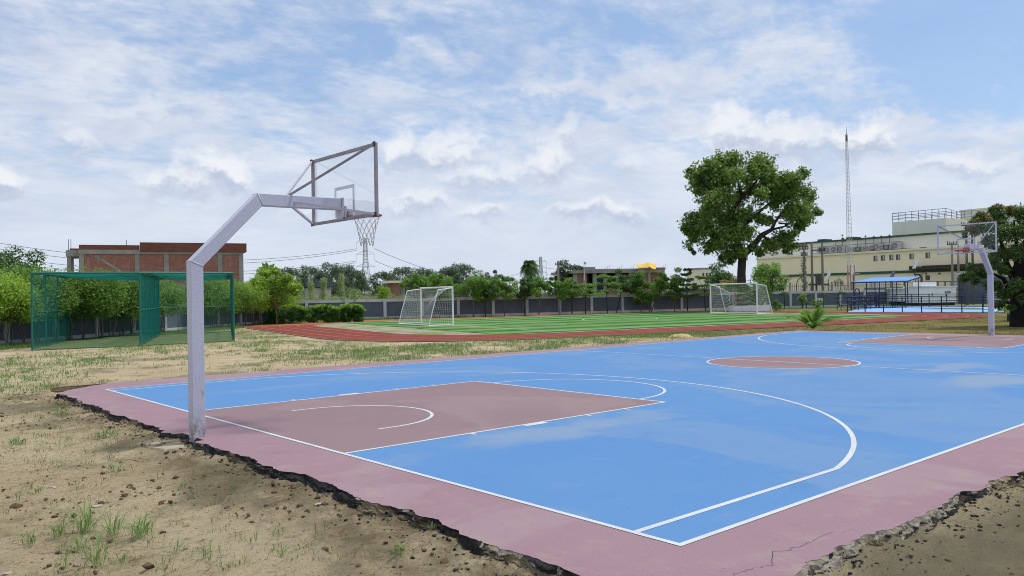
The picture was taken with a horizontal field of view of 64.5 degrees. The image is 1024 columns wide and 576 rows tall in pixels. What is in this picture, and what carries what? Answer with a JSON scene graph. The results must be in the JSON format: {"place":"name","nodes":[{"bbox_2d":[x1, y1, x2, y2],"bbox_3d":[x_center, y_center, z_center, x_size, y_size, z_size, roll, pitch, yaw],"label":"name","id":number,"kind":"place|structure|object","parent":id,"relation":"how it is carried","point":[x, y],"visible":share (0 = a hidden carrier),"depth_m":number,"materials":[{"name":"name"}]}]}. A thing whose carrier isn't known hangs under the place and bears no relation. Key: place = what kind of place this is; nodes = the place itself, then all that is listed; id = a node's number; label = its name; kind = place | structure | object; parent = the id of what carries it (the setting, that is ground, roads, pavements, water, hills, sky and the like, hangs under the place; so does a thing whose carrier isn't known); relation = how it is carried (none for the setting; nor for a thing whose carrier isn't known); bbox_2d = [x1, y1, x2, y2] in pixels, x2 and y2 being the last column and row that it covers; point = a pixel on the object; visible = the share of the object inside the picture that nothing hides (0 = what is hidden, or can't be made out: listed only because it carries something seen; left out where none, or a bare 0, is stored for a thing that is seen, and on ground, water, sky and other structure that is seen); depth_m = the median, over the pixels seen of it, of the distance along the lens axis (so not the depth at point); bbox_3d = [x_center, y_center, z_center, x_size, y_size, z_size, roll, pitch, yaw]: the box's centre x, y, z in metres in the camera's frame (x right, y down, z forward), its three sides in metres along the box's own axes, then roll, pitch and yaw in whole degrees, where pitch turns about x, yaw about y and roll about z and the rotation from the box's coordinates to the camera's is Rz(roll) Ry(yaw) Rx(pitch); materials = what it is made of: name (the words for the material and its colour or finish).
{"place":"outdoors","nodes":[
{"label":"outdoors","id":0,"kind":"place"},
{"bbox_2d":[0,328,636,395],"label":"field grass","id":1,"kind":"structure","parent":0,"point":[31,369],"depth_m":27.65,"materials":[{"name":"plant"}]},
{"bbox_2d":[376,286,390,298],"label":"spilling bush","id":2,"kind":"object","parent":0,"point":[384,294],"visible":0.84,"depth_m":81.89,"materials":[{"name":"green plant"}]},
{"bbox_2d":[0,296,1023,575],"bbox_3d":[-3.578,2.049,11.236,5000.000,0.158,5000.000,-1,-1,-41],"label":"ground","id":3,"kind":"structure","parent":0,"point":[986,552],"depth_m":7.32,"materials":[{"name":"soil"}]},
{"bbox_2d":[0,269,36,317],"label":"wall tree","id":4,"kind":"object","parent":3,"relation":"on","point":[8,293],"visible":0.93,"depth_m":35.03,"materials":[{"name":"green plant"}]},
{"bbox_2d":[0,244,45,281],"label":"backdrop tree","id":5,"kind":"object","parent":3,"relation":"on","point":[6,259],"visible":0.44,"depth_m":52.09,"materials":[{"name":"green plant"}]},
{"bbox_2d":[0,273,52,344],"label":"wall tree","id":6,"kind":"object","parent":3,"relation":"on","point":[9,318],"visible":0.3,"depth_m":36.21,"materials":[{"name":"green plant"}]},
{"bbox_2d":[1,270,59,342],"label":"wall tree","id":7,"kind":"object","parent":3,"relation":"on","point":[48,290],"visible":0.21,"depth_m":37.31,"materials":[{"name":"green plant"}]},
{"bbox_2d":[0,261,76,341],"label":"wall tree","id":8,"kind":"object","parent":3,"relation":"on","point":[25,275],"visible":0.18,"depth_m":37.95,"materials":[{"name":"green plant"}]},
{"bbox_2d":[27,277,82,339],"bbox_3d":[-22.162,1.046,38.966,3.161,3.335,2.716,-1,-1,32],"label":"wall tree","id":9,"kind":"object","parent":3,"relation":"on","point":[66,294],"visible":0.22,"depth_m":38.90,"materials":[{"name":"green plant"}]},
{"bbox_2d":[48,526,114,567],"bbox_3d":[-3.097,1.912,5.857,0.537,0.245,0.526,-1,-1,37],"label":"grass clump","id":10,"kind":"object","parent":3,"relation":"on","point":[98,554],"visible":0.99,"depth_m":5.87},
{"bbox_2d":[48,265,114,340],"bbox_3d":[-22.100,0.787,40.477,3.875,3.912,3.320,-1,-1,-42],"label":"wall tree","id":11,"kind":"object","parent":3,"relation":"on","point":[79,281],"visible":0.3,"depth_m":40.34,"materials":[{"name":"green plant"}]},
{"bbox_2d":[51,267,119,338],"bbox_3d":[-21.865,0.859,41.095,3.627,3.762,3.959,-1,-1,-35],"label":"wall tree","id":12,"kind":"object","parent":3,"relation":"on","point":[88,303],"visible":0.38,"depth_m":40.64,"materials":[{"name":"green plant"}]},
{"bbox_2d":[41,488,137,533],"bbox_3d":[-3.570,1.927,6.859,0.830,0.297,0.984,-1,-1,-41],"label":"grass clump","id":13,"kind":"object","parent":3,"relation":"on","point":[89,519],"visible":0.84,"depth_m":6.82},
{"bbox_2d":[73,268,128,337],"bbox_3d":[-21.667,0.838,42.071,3.191,3.797,3.451,-1,-1,-31],"label":"wall tree","id":14,"kind":"object","parent":3,"relation":"on","point":[101,318],"visible":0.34,"depth_m":41.51,"materials":[{"name":"green plant"}]},
{"bbox_2d":[78,269,134,336],"bbox_3d":[-21.554,0.813,42.772,3.153,3.872,3.670,-1,0,-20],"label":"wall tree","id":15,"kind":"object","parent":3,"relation":"on","point":[121,292],"visible":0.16,"depth_m":42.80,"materials":[{"name":"green plant"}]},
{"bbox_2d":[86,507,134,538],"bbox_3d":[-3.269,1.936,6.631,0.584,0.244,0.640,-1,-1,-41],"label":"grass clump","id":16,"kind":"object","parent":3,"relation":"on","point":[110,529],"visible":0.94,"depth_m":6.65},
{"bbox_2d":[104,280,149,334],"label":"wall tree","id":17,"kind":"object","parent":3,"relation":"on","point":[133,296],"visible":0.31,"depth_m":43.88,"materials":[{"name":"green plant"}]},
{"bbox_2d":[30,272,234,350],"bbox_3d":[-17.835,0.963,39.980,7.780,3.163,12.846,-1,0,-20],"label":"cricket net cage","id":18,"kind":"object","parent":3,"relation":"on","point":[119,340],"visible":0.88,"depth_m":37.69,"materials":[{"name":"green netting"},{"name":"painted steel"},{"name":"turf"}]},
{"bbox_2d":[116,511,163,539],"bbox_3d":[-3.033,1.933,6.548,0.525,0.227,0.458,-1,-1,-41],"label":"grass clump","id":19,"kind":"object","parent":3,"relation":"on","point":[139,532],"visible":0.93,"depth_m":6.55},
{"bbox_2d":[116,280,166,334],"bbox_3d":[-21.047,0.958,45.203,3.461,3.590,3.778,-1,-1,30],"label":"wall tree","id":20,"kind":"object","parent":3,"relation":"on","point":[138,301],"visible":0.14,"depth_m":44.88,"materials":[{"name":"green plant"}]},
{"bbox_2d":[0,303,286,344],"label":"boundary wall","id":21,"kind":"structure","parent":3,"relation":"on","point":[92,328],"depth_m":43.72,"materials":[{"name":"concrete"}]},
{"bbox_2d":[0,320,306,349],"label":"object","id":22,"kind":"structure","parent":3,"relation":"on","point":[16,345],"depth_m":45.97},
{"bbox_2d":[66,239,246,301],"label":"brick house","id":23,"kind":"structure","parent":3,"relation":"on","point":[159,257],"depth_m":75.64,"materials":[{"name":"brick"}]},
{"bbox_2d":[137,280,185,332],"bbox_3d":[-20.817,0.985,47.476,3.372,3.557,2.897,-1,0,25],"label":"wall tree","id":24,"kind":"object","parent":3,"relation":"on","point":[170,290],"visible":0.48,"depth_m":47.32,"materials":[{"name":"green plant"}]},
{"bbox_2d":[146,441,184,451],"bbox_3d":[-4.512,2.087,10.604,0.592,0.085,0.769,-1,-1,-41],"label":"concrete footing","id":25,"kind":"object","parent":3,"relation":"on","point":[169,446],"visible":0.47,"depth_m":10.49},
{"bbox_2d":[160,280,186,331],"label":"wall tree","id":26,"kind":"object","parent":3,"relation":"on","point":[174,304],"visible":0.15,"depth_m":48.30,"materials":[{"name":"green plant"}]},
{"bbox_2d":[179,281,227,316],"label":"wall tree","id":27,"kind":"object","parent":3,"relation":"on","point":[208,308],"visible":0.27,"depth_m":52.29,"materials":[{"name":"green plant"}]},
{"bbox_2d":[181,280,229,326],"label":"wall tree","id":28,"kind":"object","parent":3,"relation":"on","point":[215,288],"visible":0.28,"depth_m":52.66,"materials":[{"name":"green plant"}]},
{"bbox_2d":[206,279,244,326],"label":"wall tree","id":29,"kind":"object","parent":3,"relation":"on","point":[236,292],"visible":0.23,"depth_m":54.34,"materials":[{"name":"green plant"}]},
{"bbox_2d":[207,279,254,326],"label":"wall tree","id":30,"kind":"object","parent":3,"relation":"on","point":[241,298],"visible":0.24,"depth_m":55.69,"materials":[{"name":"green plant"}]},
{"bbox_2d":[225,280,257,324],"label":"wall tree","id":31,"kind":"object","parent":3,"relation":"on","point":[248,310],"visible":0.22,"depth_m":56.81,"materials":[{"name":"green plant"}]},
{"bbox_2d":[228,280,271,325],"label":"wall tree","id":32,"kind":"object","parent":3,"relation":"on","point":[261,296],"visible":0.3,"depth_m":57.42,"materials":[{"name":"green plant"}]},
{"bbox_2d":[244,279,272,324],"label":"wall tree","id":33,"kind":"object","parent":3,"relation":"on","point":[262,305],"visible":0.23,"depth_m":58.56,"materials":[{"name":"green plant"}]},
{"bbox_2d":[264,304,311,323],"bbox_3d":[-16.782,2.006,60.978,3.450,1.643,1.512,-1,0,-1],"label":"round bush","id":34,"kind":"object","parent":3,"relation":"on","point":[303,314],"visible":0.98,"depth_m":60.73,"materials":[{"name":"green plant"}]},
{"bbox_2d":[293,279,332,300],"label":"dark shed","id":35,"kind":"structure","parent":3,"relation":"on","point":[317,285],"depth_m":91.33,"materials":[{"name":"stone"}]},
{"bbox_2d":[319,278,329,299],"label":"feathery tree","id":36,"kind":"object","parent":3,"relation":"on","point":[324,289],"visible":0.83,"depth_m":87.92,"materials":[{"name":"green plant"}]},
{"bbox_2d":[307,303,342,322],"bbox_3d":[-14.424,1.985,61.959,3.032,1.633,1.519,-1,0,-1],"label":"round bush","id":37,"kind":"object","parent":3,"relation":"on","point":[331,315],"visible":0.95,"depth_m":61.70,"materials":[{"name":"green plant"}]},
{"bbox_2d":[325,265,349,299],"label":"distant tree","id":38,"kind":"object","parent":3,"relation":"on","point":[338,272],"visible":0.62,"depth_m":136.43,"materials":[{"name":"green plant"}]},
{"bbox_2d":[335,274,346,299],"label":"feathery tree","id":39,"kind":"object","parent":3,"relation":"on","point":[341,282],"visible":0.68,"depth_m":89.88,"materials":[{"name":"green plant"}]},
{"bbox_2d":[337,303,366,321],"bbox_3d":[-12.437,1.931,62.728,2.465,1.620,1.396,-1,0,0],"label":"round bush","id":40,"kind":"object","parent":3,"relation":"on","point":[356,312],"visible":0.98,"depth_m":62.42,"materials":[{"name":"green plant"}]},
{"bbox_2d":[300,292,404,299],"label":"scrub","id":41,"kind":"object","parent":3,"relation":"on","point":[336,297],"visible":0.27,"depth_m":87.15,"materials":[{"name":"green plant"}]},
{"bbox_2d":[348,269,373,298],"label":"distant tree","id":42,"kind":"object","parent":3,"relation":"on","point":[363,282],"visible":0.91,"depth_m":137.89,"materials":[{"name":"green plant"}]},
{"bbox_2d":[356,238,373,294],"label":"transmission pylon","id":43,"kind":"object","parent":3,"relation":"on","point":[366,253],"visible":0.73,"depth_m":389.87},
{"bbox_2d":[371,270,390,296],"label":"distant tree","id":44,"kind":"object","parent":3,"relation":"on","point":[382,275],"visible":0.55,"depth_m":147.77,"materials":[{"name":"green plant"}]},
{"bbox_2d":[382,280,409,298],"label":"flat roofed house","id":45,"kind":"structure","parent":3,"relation":"on","point":[395,288],"depth_m":125.65,"materials":[{"name":"brick"}]},
{"bbox_2d":[394,265,415,298],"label":"distant tree","id":46,"kind":"object","parent":3,"relation":"on","point":[403,270],"visible":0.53,"depth_m":140.93,"materials":[{"name":"green plant"}]},
{"bbox_2d":[399,273,427,318],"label":"wall tree","id":47,"kind":"object","parent":3,"relation":"on","point":[418,280],"visible":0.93,"depth_m":67.94,"materials":[{"name":"green plant"}]},
{"bbox_2d":[421,273,454,317],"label":"wall tree","id":48,"kind":"object","parent":3,"relation":"on","point":[439,281],"visible":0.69,"depth_m":69.15,"materials":[{"name":"green plant"}]},
{"bbox_2d":[444,262,462,297],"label":"distant tree","id":49,"kind":"object","parent":3,"relation":"on","point":[450,272],"visible":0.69,"depth_m":138.97,"materials":[{"name":"green plant"}]},
{"bbox_2d":[450,263,467,297],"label":"distant tree","id":50,"kind":"object","parent":3,"relation":"on","point":[462,271],"visible":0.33,"depth_m":161.13,"materials":[{"name":"green plant"}]},
{"bbox_2d":[454,270,493,316],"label":"wall tree","id":51,"kind":"object","parent":3,"relation":"on","point":[471,281],"visible":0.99,"depth_m":69.81,"materials":[{"name":"green plant"}]},
{"bbox_2d":[470,280,498,316],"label":"wall tree","id":52,"kind":"object","parent":3,"relation":"on","point":[490,294],"visible":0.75,"depth_m":70.10,"materials":[{"name":"green plant"}]},
{"bbox_2d":[247,277,752,299],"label":"wood","id":53,"kind":"object","parent":3,"relation":"on","point":[545,293],"visible":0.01,"depth_m":201.02,"materials":[{"name":"green plant"}]},
{"bbox_2d":[490,275,518,315],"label":"wall tree","id":54,"kind":"object","parent":3,"relation":"on","point":[503,288],"visible":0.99,"depth_m":70.72,"materials":[{"name":"green plant"}]},
{"bbox_2d":[0,392,1022,575],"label":"earth clods","id":55,"kind":"object","parent":3,"relation":"on","point":[442,561],"visible":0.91,"depth_m":7.66,"materials":[{"name":"soil"}]},
{"bbox_2d":[515,274,532,315],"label":"wall tree","id":56,"kind":"object","parent":3,"relation":"on","point":[524,289],"visible":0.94,"depth_m":71.87,"materials":[{"name":"green plant"}]},
{"bbox_2d":[295,329,753,361],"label":"verge grass","id":57,"kind":"structure","parent":3,"relation":"on","point":[606,342],"depth_m":29.96,"materials":[{"name":"plant"}]},
{"bbox_2d":[520,260,539,295],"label":"palm tree","id":58,"kind":"object","parent":3,"relation":"on","point":[529,268],"visible":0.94,"depth_m":139.33,"materials":[{"name":"green plant"}]},
{"bbox_2d":[38,396,1023,575],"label":"asphalt rubble","id":59,"kind":"object","parent":3,"relation":"on","point":[536,574],"visible":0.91,"depth_m":6.92,"materials":[{"name":"asphalt"}]},
{"bbox_2d":[51,330,1023,575],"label":"court slab","id":60,"kind":"structure","parent":3,"relation":"on","point":[787,453],"depth_m":10.01,"materials":[{"name":"concrete"}]},
{"bbox_2d":[186,141,381,441],"bbox_3d":[-2.888,0.019,11.516,2.796,4.154,1.820,0,-1,-62],"label":"basketball hoop","id":61,"kind":"object","parent":60,"relation":"on","point":[220,237],"visible":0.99,"depth_m":10.96,"materials":[{"name":"paint"}]},
{"bbox_2d":[937,221,997,334],"bbox_3d":[16.225,-0.179,28.978,1.820,4.154,2.796,-1,-1,28],"label":"basketball hoop","id":62,"kind":"object","parent":60,"relation":"on","point":[981,249],"visible":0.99,"depth_m":29.00,"materials":[{"name":"metal"}]},
{"bbox_2d":[529,276,552,314],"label":"wall tree","id":63,"kind":"object","parent":3,"relation":"on","point":[538,282],"visible":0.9,"depth_m":71.89,"materials":[{"name":"green plant"}]},
{"bbox_2d":[543,276,573,314],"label":"wall tree","id":64,"kind":"object","parent":3,"relation":"on","point":[562,291],"visible":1,"depth_m":72.62,"materials":[{"name":"green plant"}]},
{"bbox_2d":[555,259,583,288],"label":"skyline tree","id":65,"kind":"object","parent":3,"relation":"on","point":[563,274],"visible":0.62,"depth_m":129.26,"materials":[{"name":"green plant"}]},
{"bbox_2d":[568,283,606,313],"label":"wall tree","id":66,"kind":"object","parent":3,"relation":"on","point":[579,290],"visible":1,"depth_m":73.06,"materials":[{"name":"green plant"}]},
{"bbox_2d":[287,289,890,319],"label":"boundary wall","id":67,"kind":"structure","parent":3,"relation":"on","point":[387,308],"depth_m":74.94,"materials":[{"name":"concrete"}]},
{"bbox_2d":[263,305,925,323],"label":"wall foot grass","id":68,"kind":"structure","parent":3,"relation":"on","point":[448,316],"depth_m":70.49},
{"bbox_2d":[315,312,892,334],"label":"infield gravel","id":69,"kind":"structure","parent":3,"relation":"on","point":[388,329],"depth_m":46.23,"materials":[{"name":"gravel"}]},
{"bbox_2d":[593,274,622,312],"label":"wall tree","id":70,"kind":"object","parent":3,"relation":"on","point":[605,284],"visible":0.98,"depth_m":74.15,"materials":[{"name":"green plant"}]},
{"bbox_2d":[551,265,665,295],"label":"brick building","id":71,"kind":"structure","parent":3,"relation":"on","point":[591,273],"depth_m":129.91,"materials":[{"name":"concrete"}]},
{"bbox_2d":[604,269,642,312],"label":"wall tree","id":72,"kind":"object","parent":3,"relation":"on","point":[626,287],"visible":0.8,"depth_m":75.89,"materials":[{"name":"green plant"}]},
{"bbox_2d":[343,312,921,333],"bbox_3d":[7.239,2.237,57.467,31.958,0.068,25.359,-1,-1,-29],"label":"football pitch","id":73,"kind":"object","parent":3,"relation":"on","point":[536,324],"visible":0.97,"depth_m":53.20,"materials":[{"name":"plant"}]},
{"bbox_2d":[398,286,453,325],"bbox_3d":[-5.705,1.168,53.076,1.738,2.472,5.310,-1,-1,-29],"label":"football goal","id":74,"kind":"object","parent":73,"relation":"on","point":[420,290],"visible":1,"depth_m":52.70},
{"bbox_2d":[709,283,772,313],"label":"football goal","id":75,"kind":"object","parent":73,"relation":"on","point":[757,299],"visible":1,"depth_m":65.98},
{"bbox_2d":[629,270,655,311],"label":"wall tree","id":76,"kind":"object","parent":3,"relation":"on","point":[641,285],"visible":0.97,"depth_m":75.80,"materials":[{"name":"green plant"}]},
{"bbox_2d":[634,285,662,311],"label":"wall tree","id":77,"kind":"object","parent":3,"relation":"on","point":[652,295],"visible":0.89,"depth_m":75.98,"materials":[{"name":"green plant"}]},
{"bbox_2d":[651,272,674,311],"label":"wall tree","id":78,"kind":"object","parent":3,"relation":"on","point":[662,282],"visible":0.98,"depth_m":76.62,"materials":[{"name":"green plant"}]},
{"bbox_2d":[662,267,685,310],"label":"wall tree","id":79,"kind":"object","parent":3,"relation":"on","point":[678,280],"visible":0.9,"depth_m":77.07,"materials":[{"name":"green plant"}]},
{"bbox_2d":[675,268,698,310],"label":"wall tree","id":80,"kind":"object","parent":3,"relation":"on","point":[686,289],"visible":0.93,"depth_m":77.19,"materials":[{"name":"green plant"}]},
{"bbox_2d":[686,268,711,287],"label":"distant block","id":81,"kind":"structure","parent":3,"relation":"on","point":[701,271],"depth_m":175.87,"materials":[{"name":"concrete"}]},
{"bbox_2d":[668,287,734,292],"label":"shed","id":82,"kind":"structure","parent":3,"relation":"on","point":[698,290],"depth_m":100.52,"materials":[{"name":"concrete"}]},
{"bbox_2d":[689,275,721,310],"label":"wall tree","id":83,"kind":"object","parent":3,"relation":"on","point":[706,285],"visible":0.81,"depth_m":77.70,"materials":[{"name":"green plant"}]},
{"bbox_2d":[704,262,736,290],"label":"backdrop tree","id":84,"kind":"object","parent":3,"relation":"on","point":[723,275],"visible":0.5,"depth_m":103.34,"materials":[{"name":"green plant"}]},
{"bbox_2d":[728,305,769,311],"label":"planter","id":85,"kind":"object","parent":3,"relation":"on","point":[747,308],"visible":0.44,"depth_m":73.40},
{"bbox_2d":[737,284,773,304],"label":"planter shrub","id":86,"kind":"object","parent":85,"relation":"in","point":[745,290],"visible":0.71,"depth_m":74.03,"materials":[{"name":"green plant"}]},
{"bbox_2d":[677,149,823,305],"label":"tree","id":87,"kind":"object","parent":3,"relation":"on","point":[733,221],"visible":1,"depth_m":73.28,"materials":[{"name":"green plant"}]},
{"bbox_2d":[750,262,790,291],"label":"backdrop tree","id":88,"kind":"object","parent":3,"relation":"on","point":[764,278],"visible":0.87,"depth_m":86.48,"materials":[{"name":"green plant"}]},
{"bbox_2d":[800,242,807,290],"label":"utility pole","id":89,"kind":"object","parent":3,"relation":"on","point":[804,254],"visible":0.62,"depth_m":87.96,"materials":[{"name":"concrete"}]},
{"bbox_2d":[784,307,843,328],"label":"palm","id":90,"kind":"object","parent":3,"relation":"on","point":[811,319],"visible":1,"depth_m":37.36,"materials":[{"name":"green plant"}]},
{"bbox_2d":[768,282,900,292],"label":"picket fence","id":91,"kind":"object","parent":3,"relation":"on","point":[832,285],"visible":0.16,"depth_m":95.05,"materials":[{"name":"metal"}]},
{"bbox_2d":[845,129,852,289],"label":"lattice mast","id":92,"kind":"object","parent":3,"relation":"on","point":[846,142],"visible":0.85,"depth_m":96.99,"materials":[{"name":"metal"}]},
{"bbox_2d":[685,312,1023,335],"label":"lawn","id":93,"kind":"structure","parent":3,"relation":"on","point":[902,326],"depth_m":39.30,"materials":[{"name":"plant"}]},
{"bbox_2d":[756,205,1023,291],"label":"factory building","id":94,"kind":"structure","parent":3,"relation":"on","point":[918,238],"depth_m":107.94,"materials":[{"name":"beige concrete"}]},
{"bbox_2d":[886,288,904,305],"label":"generator cabin","id":95,"kind":"object","parent":3,"relation":"on","point":[900,290],"visible":0.21,"depth_m":86.74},
{"bbox_2d":[848,306,1003,312],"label":"blue court","id":96,"kind":"object","parent":3,"relation":"on","point":[913,309],"visible":0.5,"depth_m":66.53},
{"bbox_2d":[852,276,919,308],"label":"shelter","id":97,"kind":"object","parent":96,"relation":"on","point":[874,280],"visible":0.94,"depth_m":76.11,"materials":[{"name":"blue paint"}]},
{"bbox_2d":[846,295,1004,312],"bbox_3d":[30.915,1.280,61.301,10.862,1.349,0.085,-1,-1,38],"label":"metal railing","id":98,"kind":"object","parent":96,"relation":"on","point":[941,300],"visible":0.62,"depth_m":60.95,"materials":[{"name":"metal"}]},
{"bbox_2d":[878,293,997,306],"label":"metal railing","id":99,"kind":"object","parent":96,"relation":"on","point":[911,298],"visible":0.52,"depth_m":75.12,"materials":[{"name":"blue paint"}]},
{"bbox_2d":[903,273,957,305],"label":"generator cabin","id":100,"kind":"object","parent":3,"relation":"on","point":[929,288],"visible":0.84,"depth_m":84.31,"materials":[{"name":"metal"}]},
{"bbox_2d":[954,273,1008,303],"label":"slate block","id":101,"kind":"structure","parent":3,"relation":"on","point":[979,288],"depth_m":89.86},
{"bbox_2d":[957,202,1023,326],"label":"dark tree","id":102,"kind":"object","parent":3,"relation":"on","point":[1013,290],"visible":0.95,"depth_m":37.25,"materials":[{"name":"green plant"}]},
{"bbox_2d":[0,0,1023,295],"label":"sky","id":103,"kind":"structure","parent":0,"point":[507,133],"materials":[{"name":"blue"}]},
{"bbox_2d":[243,310,987,341],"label":"running track","id":104,"kind":"structure","parent":0,"point":[306,329],"depth_m":42.88,"materials":[{"name":"rubber"}]},
{"bbox_2d":[250,262,303,323],"bbox_3d":[-17.102,0.338,59.194,3.478,4.688,3.009,-1,0,-1],"label":"broadleaf tree","id":105,"kind":"object","parent":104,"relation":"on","point":[266,271],"visible":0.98,"depth_m":59.33,"materials":[{"name":"green plant"}]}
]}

